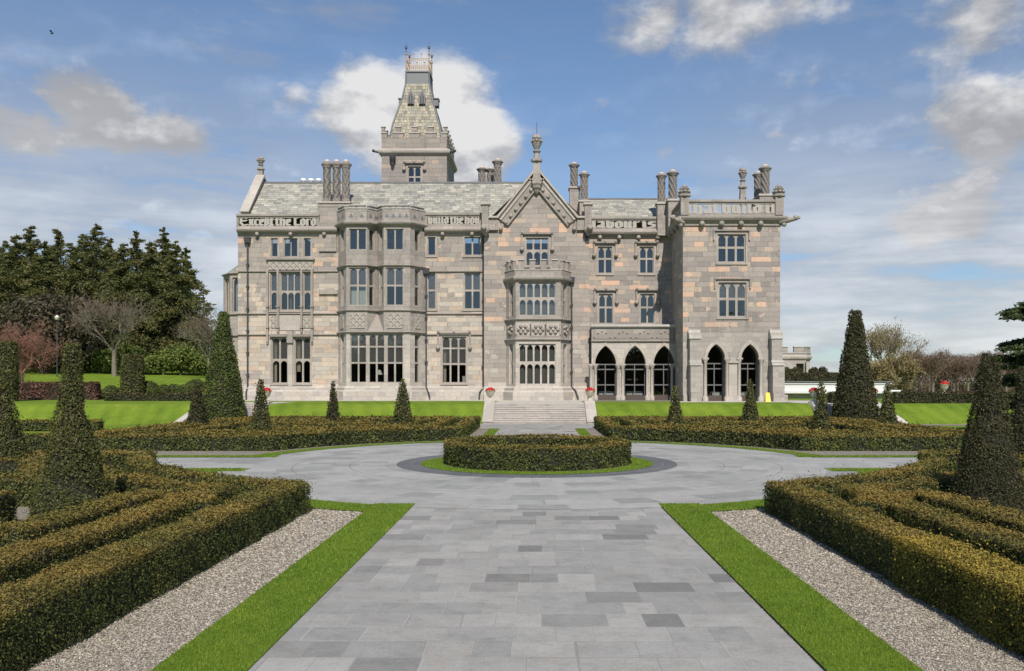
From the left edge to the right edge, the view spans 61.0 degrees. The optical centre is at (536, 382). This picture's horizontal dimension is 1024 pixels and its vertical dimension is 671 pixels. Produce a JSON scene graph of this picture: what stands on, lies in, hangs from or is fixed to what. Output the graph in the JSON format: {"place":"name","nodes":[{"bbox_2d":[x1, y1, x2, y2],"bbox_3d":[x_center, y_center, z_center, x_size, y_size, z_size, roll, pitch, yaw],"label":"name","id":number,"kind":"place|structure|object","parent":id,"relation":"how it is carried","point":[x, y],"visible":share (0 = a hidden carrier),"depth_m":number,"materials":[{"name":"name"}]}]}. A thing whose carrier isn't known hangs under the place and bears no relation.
{"place":"outdoors","nodes":[
{"label":"outdoors","id":0,"kind":"place"},
{"bbox_2d":[0,0,1023,382],"label":"sky","id":1,"kind":"structure","parent":0,"point":[893,130],"materials":[{"name":"blue"}]},
{"bbox_2d":[12,366,1014,435],"bbox_3d":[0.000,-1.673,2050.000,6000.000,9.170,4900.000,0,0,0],"label":"ground","id":2,"kind":"structure","parent":0,"point":[120,414],"depth_m":63.47,"materials":[{"name":"green plant"}]},
{"bbox_2d":[0,340,20,400],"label":"topiary column","id":3,"kind":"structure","parent":2,"relation":"on","point":[9,358],"depth_m":73.60,"materials":[{"name":"green plant"}]},
{"bbox_2d":[0,233,55,364],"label":"conifer tree","id":4,"kind":"object","parent":2,"relation":"on","point":[14,252],"visible":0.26,"depth_m":139.23,"materials":[{"name":"green plant"}]},
{"bbox_2d":[3,226,54,314],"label":"conifer tree","id":5,"kind":"object","parent":2,"relation":"on","point":[34,244],"visible":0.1,"depth_m":145.59,"materials":[{"name":"green plant"}]},
{"bbox_2d":[0,318,74,382],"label":"bare tree","id":6,"kind":"object","parent":2,"relation":"on","point":[26,353],"visible":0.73,"depth_m":96.87,"materials":[{"name":"red plant"}]},
{"bbox_2d":[1,241,75,366],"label":"conifer tree","id":7,"kind":"object","parent":2,"relation":"on","point":[34,284],"visible":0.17,"depth_m":137.32,"materials":[{"name":"green plant"}]},
{"bbox_2d":[0,451,110,495],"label":"clipped hedge","id":8,"kind":"object","parent":2,"relation":"on","point":[25,465],"visible":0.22,"depth_m":24.36,"materials":[{"name":"green plant"}]},
{"bbox_2d":[42,228,70,296],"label":"conifer tree","id":9,"kind":"object","parent":2,"relation":"on","point":[59,245],"visible":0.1,"depth_m":147.18,"materials":[{"name":"green plant"}]},
{"bbox_2d":[0,286,113,373],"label":"evergreen tree","id":10,"kind":"object","parent":2,"relation":"on","point":[42,309],"visible":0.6,"depth_m":122.30,"materials":[{"name":"green plant"}]},
{"bbox_2d":[17,380,101,399],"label":"clipped hedge","id":11,"kind":"object","parent":2,"relation":"on","point":[41,390],"visible":0.66,"depth_m":79.67,"materials":[{"name":"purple plant"}]},
{"bbox_2d":[14,417,104,430],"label":"clipped hedge","id":12,"kind":"object","parent":2,"relation":"on","point":[38,425],"visible":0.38,"depth_m":52.06,"materials":[{"name":"green plant"}]},
{"bbox_2d":[18,242,119,368],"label":"conifer tree","id":13,"kind":"object","parent":2,"relation":"on","point":[77,269],"visible":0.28,"depth_m":138.37,"materials":[{"name":"green plant"}]},
{"bbox_2d":[33,223,131,368],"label":"conifer tree","id":14,"kind":"object","parent":2,"relation":"on","point":[96,264],"visible":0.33,"depth_m":141.05,"materials":[{"name":"green plant"}]},
{"bbox_2d":[78,348,119,372],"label":"shrub","id":15,"kind":"object","parent":2,"relation":"on","point":[102,359],"visible":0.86,"depth_m":125.24,"materials":[{"name":"green plant"}]},
{"bbox_2d":[64,290,157,375],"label":"bare tree","id":16,"kind":"object","parent":2,"relation":"on","point":[107,315],"visible":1,"depth_m":119.78,"materials":[{"name":"grey plant"}]},
{"bbox_2d":[107,342,146,370],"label":"shrub","id":17,"kind":"object","parent":2,"relation":"on","point":[132,349],"visible":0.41,"depth_m":125.25,"materials":[{"name":"green plant"}]},
{"bbox_2d":[87,243,170,370],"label":"conifer tree","id":18,"kind":"object","parent":2,"relation":"on","point":[116,273],"visible":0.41,"depth_m":136.44,"materials":[{"name":"green plant"}]},
{"bbox_2d":[117,352,145,394],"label":"topiary column","id":19,"kind":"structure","parent":2,"relation":"on","point":[132,376],"depth_m":78.78,"materials":[{"name":"green plant"}]},
{"bbox_2d":[124,230,156,303],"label":"conifer tree","id":20,"kind":"object","parent":2,"relation":"on","point":[136,253],"visible":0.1,"depth_m":146.51,"materials":[{"name":"green plant"}]},
{"bbox_2d":[103,392,193,400],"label":"clipped hedge","id":21,"kind":"object","parent":2,"relation":"on","point":[146,396],"visible":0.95,"depth_m":74.76,"materials":[{"name":"green plant"}]},
{"bbox_2d":[105,241,198,370],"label":"conifer tree","id":22,"kind":"object","parent":2,"relation":"on","point":[147,277],"visible":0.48,"depth_m":138.05,"materials":[{"name":"green plant"}]},
{"bbox_2d":[143,351,181,374],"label":"shrub","id":23,"kind":"object","parent":2,"relation":"on","point":[157,355],"visible":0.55,"depth_m":125.13,"materials":[{"name":"green plant"}]},
{"bbox_2d":[118,240,213,367],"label":"conifer tree","id":24,"kind":"object","parent":2,"relation":"on","point":[173,285],"visible":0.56,"depth_m":139.07,"materials":[{"name":"green plant"}]},
{"bbox_2d":[135,226,207,348],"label":"conifer tree","id":25,"kind":"object","parent":2,"relation":"on","point":[165,246],"visible":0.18,"depth_m":145.59,"materials":[{"name":"green plant"}]},
{"bbox_2d":[157,343,200,374],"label":"shrub","id":26,"kind":"object","parent":2,"relation":"on","point":[186,353],"visible":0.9,"depth_m":124.68,"materials":[{"name":"green plant"}]},
{"bbox_2d":[179,354,207,375],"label":"shrub","id":27,"kind":"object","parent":2,"relation":"on","point":[198,366],"visible":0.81,"depth_m":125.07,"materials":[{"name":"green plant"}]},
{"bbox_2d":[178,246,213,353],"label":"conifer tree","id":28,"kind":"object","parent":2,"relation":"on","point":[190,272],"visible":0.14,"depth_m":149.76,"materials":[{"name":"green plant"}]},
{"bbox_2d":[186,383,208,424],"bbox_3d":[-18.339,1.480,46.987,1.392,2.953,1.435,0,0,0],"label":"topiary cone","id":29,"kind":"object","parent":2,"relation":"on","point":[197,412],"visible":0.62,"depth_m":46.79,"materials":[{"name":"green plant"}]},
{"bbox_2d":[179,286,216,371],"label":"conifer tree","id":30,"kind":"object","parent":2,"relation":"on","point":[199,298],"visible":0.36,"depth_m":131.60,"materials":[{"name":"green plant"}]},
{"bbox_2d":[167,303,237,368],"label":"bare tree","id":31,"kind":"object","parent":2,"relation":"on","point":[201,332],"visible":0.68,"depth_m":116.78,"materials":[{"name":"brown plant"}]},
{"bbox_2d":[202,311,245,418],"bbox_3d":[-21.278,-0.977,59.001,3.268,7.927,3.368,0,0,0],"label":"topiary cone","id":32,"kind":"object","parent":2,"relation":"on","point":[222,392],"visible":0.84,"depth_m":58.30,"materials":[{"name":"green plant"}]},
{"bbox_2d":[167,416,428,433],"bbox_3d":[-11.877,2.446,46.793,10.726,1.084,14.451,0,0,0],"label":"clipped hedge","id":33,"kind":"object","parent":2,"relation":"on","point":[231,426],"visible":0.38,"depth_m":45.49,"materials":[{"name":"green plant"}]},
{"bbox_2d":[325,381,341,420],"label":"topiary cone","id":34,"kind":"object","parent":2,"relation":"on","point":[332,410],"visible":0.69,"depth_m":51.84,"materials":[{"name":"green plant"}]},
{"bbox_2d":[391,378,413,423],"bbox_3d":[-7.322,1.347,47.200,1.434,3.206,1.401,0,0,0],"label":"topiary cone","id":35,"kind":"object","parent":2,"relation":"on","point":[402,412],"visible":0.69,"depth_m":46.98,"materials":[{"name":"green plant"}]},
{"bbox_2d":[221,47,800,401],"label":"manor house","id":36,"kind":"structure","parent":2,"relation":"on","point":[393,277],"depth_m":78.49,"materials":[{"name":"grey stone"}]},
{"bbox_2d":[270,337,287,384],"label":"window","id":37,"kind":"structure","parent":36,"relation":"in","point":[273,360],"depth_m":78.91,"materials":[{"name":"beige glass"}]},
{"bbox_2d":[279,273,299,311],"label":"window","id":38,"kind":"structure","parent":36,"relation":"in","point":[288,291],"depth_m":78.91,"materials":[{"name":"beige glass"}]},
{"bbox_2d":[293,337,311,384],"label":"window","id":39,"kind":"structure","parent":36,"relation":"in","point":[299,359],"depth_m":78.91,"materials":[{"name":"beige glass"}]},
{"bbox_2d":[349,268,365,304],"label":"window","id":40,"kind":"structure","parent":36,"relation":"in","point":[357,293],"depth_m":77.43,"materials":[{"name":"beige glass"}]},
{"bbox_2d":[350,334,402,382],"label":"window","id":41,"kind":"structure","parent":36,"relation":"in","point":[368,336],"depth_m":77.31,"materials":[{"name":"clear glass"}]},
{"bbox_2d":[402,160,425,181],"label":"window","id":42,"kind":"structure","parent":36,"relation":"in","point":[407,168],"depth_m":86.97,"materials":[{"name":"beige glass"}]},
{"bbox_2d":[436,330,471,384],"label":"window","id":43,"kind":"structure","parent":36,"relation":"in","point":[464,378],"depth_m":78.91,"materials":[{"name":"beige glass"}]},
{"bbox_2d":[462,273,481,310],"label":"window","id":44,"kind":"structure","parent":36,"relation":"in","point":[464,274],"depth_m":78.90,"materials":[{"name":"beige stone"}]},
{"bbox_2d":[520,231,553,267],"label":"window","id":45,"kind":"structure","parent":36,"relation":"in","point":[533,236],"depth_m":77.98,"materials":[{"name":"beige stone"}]},
{"bbox_2d":[519,283,555,315],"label":"window","id":46,"kind":"structure","parent":36,"relation":"in","point":[535,299],"depth_m":76.86,"materials":[{"name":"blue glass"}]},
{"bbox_2d":[519,344,555,384],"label":"window","id":47,"kind":"structure","parent":36,"relation":"in","point":[537,362],"depth_m":76.86,"materials":[{"name":"grey glass"}]},
{"bbox_2d":[592,240,617,274],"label":"window","id":48,"kind":"structure","parent":36,"relation":"in","point":[598,247],"depth_m":78.97,"materials":[{"name":"beige stone"}]},
{"bbox_2d":[593,287,618,323],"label":"window","id":49,"kind":"structure","parent":36,"relation":"in","point":[605,292],"depth_m":78.97,"materials":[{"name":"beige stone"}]},
{"bbox_2d":[634,240,659,274],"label":"window","id":50,"kind":"structure","parent":36,"relation":"in","point":[645,247],"depth_m":78.97,"materials":[{"name":"beige stone"}]},
{"bbox_2d":[635,287,660,323],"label":"window","id":51,"kind":"structure","parent":36,"relation":"in","point":[646,292],"depth_m":78.97,"materials":[{"name":"beige stone"}]},
{"bbox_2d":[715,233,747,264],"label":"window","id":52,"kind":"structure","parent":36,"relation":"in","point":[726,262],"depth_m":72.91,"materials":[{"name":"beige stone"}]},
{"bbox_2d":[716,281,748,318],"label":"window","id":53,"kind":"structure","parent":36,"relation":"in","point":[726,285],"depth_m":72.91,"materials":[{"name":"beige stone"}]},
{"bbox_2d":[0,424,1023,670],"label":"gravel bed","id":54,"kind":"object","parent":2,"relation":"on","point":[20,514],"visible":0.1,"depth_m":11.50,"materials":[{"name":"grey gravel"}]},
{"bbox_2d":[0,489,20,527],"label":"clipped hedge","id":55,"kind":"object","parent":54,"relation":"on","point":[7,502],"visible":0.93,"depth_m":17.43,"materials":[{"name":"green plant"}]},
{"bbox_2d":[0,368,38,460],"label":"topiary obelisk","id":56,"kind":"object","parent":54,"relation":"on","point":[12,444],"visible":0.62,"depth_m":26.25,"materials":[{"name":"green plant"}]},
{"bbox_2d":[20,429,56,450],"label":"clipped hedge","id":57,"kind":"object","parent":54,"relation":"on","point":[35,440],"visible":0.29,"depth_m":36.86,"materials":[{"name":"green plant"}]},
{"bbox_2d":[0,465,97,506],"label":"clipped hedge","id":58,"kind":"object","parent":54,"relation":"on","point":[20,484],"visible":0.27,"depth_m":20.36,"materials":[{"name":"green plant"}]},
{"bbox_2d":[23,338,119,519],"bbox_3d":[-9.224,1.029,17.343,1.865,3.822,1.812,0,0,16],"label":"topiary obelisk","id":59,"kind":"object","parent":54,"relation":"on","point":[73,472],"visible":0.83,"depth_m":17.06,"materials":[{"name":"green plant"}]},
{"bbox_2d":[0,476,167,554],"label":"clipped hedge","id":60,"kind":"object","parent":54,"relation":"on","point":[36,525],"visible":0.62,"depth_m":14.69,"materials":[{"name":"green plant"}]},
{"bbox_2d":[0,442,239,595],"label":"clipped hedge","id":61,"kind":"object","parent":54,"relation":"on","point":[50,548],"visible":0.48,"depth_m":13.76,"materials":[{"name":"green plant"}]},
{"bbox_2d":[0,443,315,670],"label":"clipped hedge","id":62,"kind":"object","parent":54,"relation":"on","point":[42,617],"visible":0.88,"depth_m":11.51,"materials":[{"name":"green plant"}]},
{"bbox_2d":[156,481,225,519],"bbox_3d":[-6.710,2.435,16.896,1.122,0.976,2.238,0,0,-36],"label":"clipped hedge","id":63,"kind":"object","parent":54,"relation":"on","point":[196,506],"visible":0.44,"depth_m":16.38,"materials":[{"name":"green plant"}]},
{"bbox_2d":[247,379,271,429],"bbox_3d":[-13.528,1.372,42.476,1.220,3.169,1.207,0,0,0],"label":"topiary cone","id":64,"kind":"object","parent":54,"relation":"on","point":[260,415],"visible":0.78,"depth_m":42.32,"materials":[{"name":"green plant"}]},
{"bbox_2d":[89,414,480,450],"bbox_3d":[-11.845,2.413,46.669,16.701,1.153,20.291,0,0,0],"label":"clipped hedge","id":65,"kind":"object","parent":54,"relation":"on","point":[463,426],"visible":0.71,"depth_m":38.11,"materials":[{"name":"green plant"}]},
{"bbox_2d":[121,413,454,435],"bbox_3d":[-11.791,2.399,46.659,13.809,1.176,17.236,0,0,0],"label":"clipped hedge","id":66,"kind":"object","parent":54,"relation":"on","point":[446,420],"visible":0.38,"depth_m":43.76,"materials":[{"name":"green plant"}]},
{"bbox_2d":[271,419,386,426],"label":"clipped hedge","id":67,"kind":"object","parent":54,"relation":"on","point":[311,423],"visible":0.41,"depth_m":48.06,"materials":[{"name":"green plant"}]},
{"bbox_2d":[148,428,922,670],"bbox_3d":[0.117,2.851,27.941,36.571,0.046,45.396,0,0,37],"label":"grass","id":68,"kind":"structure","parent":54,"relation":"on","point":[688,509],"depth_m":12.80,"materials":[{"name":"green plant"}]},
{"bbox_2d":[687,419,805,426],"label":"clipped hedge","id":69,"kind":"object","parent":54,"relation":"on","point":[762,423],"visible":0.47,"depth_m":48.06,"materials":[{"name":"green plant"}]},
{"bbox_2d":[645,414,904,432],"bbox_3d":[11.865,2.408,46.643,10.748,1.138,14.198,0,0,0],"label":"clipped hedge","id":70,"kind":"object","parent":54,"relation":"on","point":[839,426],"visible":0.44,"depth_m":45.56,"materials":[{"name":"green plant"}]},
{"bbox_2d":[593,413,968,450],"bbox_3d":[11.875,2.453,46.710,17.048,1.060,20.262,0,0,0],"label":"clipped hedge","id":71,"kind":"object","parent":54,"relation":"on","point":[608,425],"visible":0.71,"depth_m":38.29,"materials":[{"name":"green plant"}]},
{"bbox_2d":[618,412,953,435],"bbox_3d":[11.925,2.397,46.593,13.913,1.167,17.467,0,0,0],"label":"clipped hedge","id":72,"kind":"object","parent":54,"relation":"on","point":[631,420],"visible":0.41,"depth_m":43.77,"materials":[{"name":"green plant"}]},
{"bbox_2d":[809,378,831,431],"bbox_3d":[13.899,1.367,42.468,1.151,3.156,1.178,0,0,38],"label":"topiary cone","id":73,"kind":"object","parent":54,"relation":"on","point":[821,418],"visible":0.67,"depth_m":42.33,"materials":[{"name":"green plant"}]},
{"bbox_2d":[849,487,921,521],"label":"clipped hedge","id":74,"kind":"object","parent":54,"relation":"on","point":[876,505],"visible":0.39,"depth_m":16.41,"materials":[{"name":"green plant"}]},
{"bbox_2d":[835,453,1023,569],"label":"clipped hedge","id":75,"kind":"object","parent":54,"relation":"on","point":[956,525],"visible":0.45,"depth_m":14.76,"materials":[{"name":"green plant"}]},
{"bbox_2d":[905,485,1023,540],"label":"clipped hedge","id":76,"kind":"object","parent":54,"relation":"on","point":[974,509],"visible":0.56,"depth_m":15.45,"materials":[{"name":"green plant"}]},
{"bbox_2d":[946,351,1023,514],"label":"topiary obelisk","id":77,"kind":"object","parent":54,"relation":"on","point":[987,464],"visible":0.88,"depth_m":18.39,"materials":[{"name":"green plant"}]},
{"bbox_2d":[1007,366,1023,457],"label":"topiary obelisk","id":78,"kind":"object","parent":54,"relation":"on","point":[1018,416],"visible":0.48,"depth_m":26.65,"materials":[{"name":"green plant"}]},
{"bbox_2d":[666,384,686,423],"bbox_3d":[7.505,1.514,47.229,1.157,2.881,1.239,0,0,-39],"label":"topiary cone","id":79,"kind":"object","parent":2,"relation":"on","point":[675,415],"visible":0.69,"depth_m":47.02,"materials":[{"name":"green plant"}]},
{"bbox_2d":[741,379,759,420],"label":"topiary cone","id":80,"kind":"object","parent":2,"relation":"on","point":[750,411],"visible":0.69,"depth_m":51.78,"materials":[{"name":"green plant"}]},
{"bbox_2d":[783,346,811,371],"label":"gatehouse","id":81,"kind":"object","parent":2,"relation":"on","point":[800,357],"visible":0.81,"depth_m":103.88,"materials":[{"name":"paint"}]},
{"bbox_2d":[785,381,900,398],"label":"terrace wall","id":82,"kind":"structure","parent":2,"relation":"on","point":[796,389],"depth_m":86.00,"materials":[{"name":"stone"}]},
{"bbox_2d":[785,371,839,380],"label":"clipped hedge","id":83,"kind":"object","parent":82,"relation":"on","point":[810,376],"visible":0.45,"depth_m":87.97,"materials":[{"name":"green plant"}]},
{"bbox_2d":[831,309,878,419],"bbox_3d":[21.640,-1.011,58.979,3.313,7.973,3.303,0,0,0],"label":"topiary cone","id":84,"kind":"object","parent":2,"relation":"on","point":[855,394],"visible":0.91,"depth_m":58.29,"materials":[{"name":"green plant"}]},
{"bbox_2d":[869,356,900,388],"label":"budding tree","id":85,"kind":"object","parent":2,"relation":"on","point":[879,372],"visible":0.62,"depth_m":112.22,"materials":[{"name":"green plant"}]},
{"bbox_2d":[875,382,897,424],"bbox_3d":[18.946,1.447,47.024,1.348,3.028,1.342,0,0,0],"label":"topiary cone","id":86,"kind":"object","parent":2,"relation":"on","point":[887,413],"visible":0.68,"depth_m":46.79,"materials":[{"name":"green plant"}]},
{"bbox_2d":[759,444,1023,657],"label":"clipped hedge","id":87,"kind":"object","parent":2,"relation":"on","point":[816,508],"visible":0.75,"depth_m":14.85,"materials":[{"name":"green plant"}]},
{"bbox_2d":[865,316,932,362],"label":"budding tree","id":88,"kind":"object","parent":2,"relation":"on","point":[877,341],"visible":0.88,"depth_m":126.90,"materials":[{"name":"green plant"}]},
{"bbox_2d":[876,351,925,389],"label":"budding tree","id":89,"kind":"object","parent":2,"relation":"on","point":[906,367],"visible":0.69,"depth_m":119.02,"materials":[{"name":"green plant"}]},
{"bbox_2d":[913,347,954,391],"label":"bare tree","id":90,"kind":"object","parent":2,"relation":"on","point":[936,358],"visible":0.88,"depth_m":185.27,"materials":[{"name":"brown plant"}]},
{"bbox_2d":[892,390,1013,402],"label":"clipped hedge","id":91,"kind":"object","parent":2,"relation":"on","point":[901,396],"visible":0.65,"depth_m":66.60,"materials":[{"name":"green plant"}]},
{"bbox_2d":[891,371,1016,392],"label":"undergrowth","id":92,"kind":"object","parent":2,"relation":"on","point":[924,382],"visible":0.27,"depth_m":202.90,"materials":[{"name":"plant"}]},
{"bbox_2d":[938,353,974,391],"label":"bare tree","id":93,"kind":"object","parent":2,"relation":"on","point":[948,367],"visible":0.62,"depth_m":190.80,"materials":[{"name":"brown plant"}]},
{"bbox_2d":[953,353,980,391],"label":"bare tree","id":94,"kind":"object","parent":2,"relation":"on","point":[965,360],"visible":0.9,"depth_m":188.38,"materials":[{"name":"brown plant"}]},
{"bbox_2d":[971,301,1023,421],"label":"cedar tree","id":95,"kind":"object","parent":2,"relation":"on","point":[1017,344],"visible":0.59,"depth_m":46.93,"materials":[{"name":"green plant"}]},
{"bbox_2d":[242,400,818,403],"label":"terrace paving","id":96,"kind":"structure","parent":0,"point":[539,402],"depth_m":71.94,"materials":[{"name":"grey stone"}]},
{"bbox_2d":[247,507,822,670],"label":"paved path","id":97,"kind":"structure","parent":0,"point":[455,589],"depth_m":11.24,"materials":[{"name":"stone"}]},
{"bbox_2d":[155,458,917,467],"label":"cross path","id":98,"kind":"structure","parent":0,"point":[225,462],"depth_m":31.81,"materials":[{"name":"stone"}]},
{"bbox_2d":[217,442,856,509],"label":"plaza","id":99,"kind":"structure","parent":0,"point":[377,474],"depth_m":25.56,"materials":[{"name":"stone"}]},
{"bbox_2d":[396,455,677,477],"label":"ring paving","id":100,"kind":"structure","parent":99,"relation":"on","point":[414,464],"depth_m":28.43,"materials":[{"name":"grey stone"}]},
{"bbox_2d":[421,457,652,473],"bbox_3d":[0.000,2.864,31.300,8.300,0.001,8.300,0,0,0],"label":"turf ring","id":101,"kind":"object","parent":100,"relation":"on","point":[493,472],"visible":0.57,"depth_m":28.34,"materials":[{"name":"green plant"}]},
{"bbox_2d":[478,424,596,428],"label":"forecourt","id":102,"kind":"structure","parent":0,"point":[536,426],"depth_m":57.03,"materials":[{"name":"stone"}]},
{"bbox_2d":[482,400,596,423],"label":"stone steps","id":103,"kind":"structure","parent":102,"relation":"on","point":[584,413],"depth_m":62.43,"materials":[{"name":"grey stone"}]},
{"bbox_2d":[495,429,579,437],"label":"path","id":104,"kind":"structure","parent":0,"point":[536,431],"depth_m":51.28,"materials":[{"name":"stone"}]},
{"label":"hedge bed","id":105,"kind":"structure","parent":0,"visible":0},
{"bbox_2d":[441,430,636,471],"bbox_3d":[0.072,2.373,31.212,7.065,1.156,7.068,0,0,0],"label":"round hedge","id":106,"kind":"object","parent":105,"relation":"on","point":[531,452],"visible":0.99,"depth_m":28.77,"materials":[{"name":"green plant"}]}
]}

